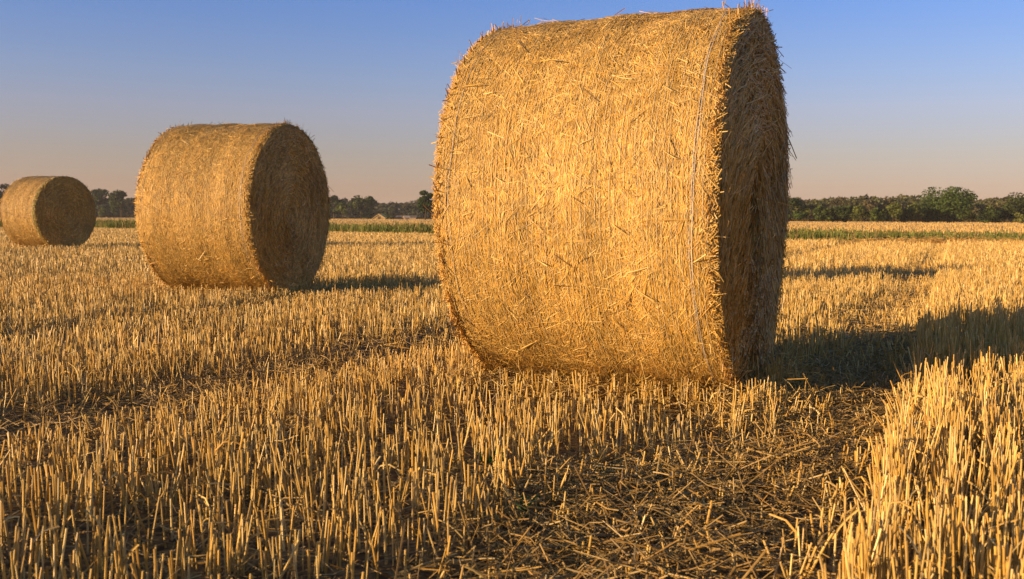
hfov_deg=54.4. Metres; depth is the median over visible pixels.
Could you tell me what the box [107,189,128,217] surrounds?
tree
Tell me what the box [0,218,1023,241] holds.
grass
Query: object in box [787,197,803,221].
tree
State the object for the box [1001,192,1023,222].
tree
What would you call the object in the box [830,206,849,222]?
bush
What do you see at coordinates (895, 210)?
bush
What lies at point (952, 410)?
stubble
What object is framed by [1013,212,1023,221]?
bush
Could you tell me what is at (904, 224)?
stubble
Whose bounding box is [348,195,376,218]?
tree
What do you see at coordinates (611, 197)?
straw bale
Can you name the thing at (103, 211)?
bush
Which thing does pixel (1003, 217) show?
bush
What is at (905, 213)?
bush
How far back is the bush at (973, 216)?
230.61 m
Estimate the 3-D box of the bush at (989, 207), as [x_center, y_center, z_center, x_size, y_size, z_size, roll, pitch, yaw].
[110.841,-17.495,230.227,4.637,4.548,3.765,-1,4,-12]
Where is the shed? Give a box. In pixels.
[395,215,418,218]
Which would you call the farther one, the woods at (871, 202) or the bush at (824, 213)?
the woods at (871, 202)
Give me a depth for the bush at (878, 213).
226.78 m
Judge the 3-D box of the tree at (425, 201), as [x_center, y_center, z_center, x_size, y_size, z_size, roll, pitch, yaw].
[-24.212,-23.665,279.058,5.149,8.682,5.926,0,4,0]
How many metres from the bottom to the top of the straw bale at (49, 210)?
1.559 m
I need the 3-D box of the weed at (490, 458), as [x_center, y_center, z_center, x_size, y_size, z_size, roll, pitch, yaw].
[-0.066,0.458,2.659,0.091,0.079,0.073,3,5,29]
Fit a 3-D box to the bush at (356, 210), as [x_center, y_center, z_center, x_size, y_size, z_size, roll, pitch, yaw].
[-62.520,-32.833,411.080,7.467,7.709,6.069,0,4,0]
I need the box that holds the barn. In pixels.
[372,214,387,218]
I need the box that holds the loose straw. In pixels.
[0,235,1023,578]
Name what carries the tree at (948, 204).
on the ground at (414, 545)
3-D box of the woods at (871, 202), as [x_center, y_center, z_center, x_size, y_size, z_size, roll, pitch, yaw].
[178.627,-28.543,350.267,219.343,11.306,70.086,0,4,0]
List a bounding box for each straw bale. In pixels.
[0,175,96,247]
[133,118,333,295]
[423,0,796,396]
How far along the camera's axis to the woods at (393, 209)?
548.93 m
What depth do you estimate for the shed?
395.91 m
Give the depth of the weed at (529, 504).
2.33 m
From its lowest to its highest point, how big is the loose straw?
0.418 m
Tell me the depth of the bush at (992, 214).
227.79 m
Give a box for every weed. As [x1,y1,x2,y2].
[472,444,506,471]
[514,495,537,516]
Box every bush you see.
[98,208,108,217]
[335,202,348,218]
[352,201,369,218]
[797,205,810,221]
[812,205,833,221]
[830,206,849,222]
[839,205,854,222]
[850,204,870,222]
[869,206,886,221]
[884,202,902,221]
[892,209,911,222]
[904,203,925,222]
[913,207,934,222]
[928,208,940,221]
[957,208,976,220]
[975,210,1002,222]
[984,204,995,222]
[993,209,1009,222]
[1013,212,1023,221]
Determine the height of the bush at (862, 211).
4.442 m
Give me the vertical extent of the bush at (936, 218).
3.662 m
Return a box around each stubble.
[0,226,1023,578]
[96,217,1023,234]
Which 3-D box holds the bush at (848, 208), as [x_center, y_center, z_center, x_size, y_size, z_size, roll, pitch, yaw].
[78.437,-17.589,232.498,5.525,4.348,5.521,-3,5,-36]
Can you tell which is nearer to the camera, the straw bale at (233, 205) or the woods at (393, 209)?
the straw bale at (233, 205)
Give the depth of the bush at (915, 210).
229.11 m
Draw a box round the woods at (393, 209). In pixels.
[95,197,435,218]
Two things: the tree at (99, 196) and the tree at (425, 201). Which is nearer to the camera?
the tree at (425, 201)
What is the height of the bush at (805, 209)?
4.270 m
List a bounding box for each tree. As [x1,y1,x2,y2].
[0,183,8,202]
[90,188,109,212]
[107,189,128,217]
[328,195,346,218]
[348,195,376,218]
[417,190,433,219]
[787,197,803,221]
[913,186,977,222]
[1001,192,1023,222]
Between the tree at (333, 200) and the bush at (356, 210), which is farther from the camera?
the tree at (333, 200)
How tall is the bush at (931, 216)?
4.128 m
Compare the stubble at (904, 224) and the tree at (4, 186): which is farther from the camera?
the tree at (4, 186)
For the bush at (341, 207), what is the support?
on the ground at (414, 545)
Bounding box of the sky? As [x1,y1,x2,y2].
[0,0,1023,203]
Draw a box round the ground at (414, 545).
[0,217,1023,578]
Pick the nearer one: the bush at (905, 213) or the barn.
the bush at (905, 213)
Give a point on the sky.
(889, 98)
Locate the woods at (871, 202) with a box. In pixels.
[789,194,1018,222]

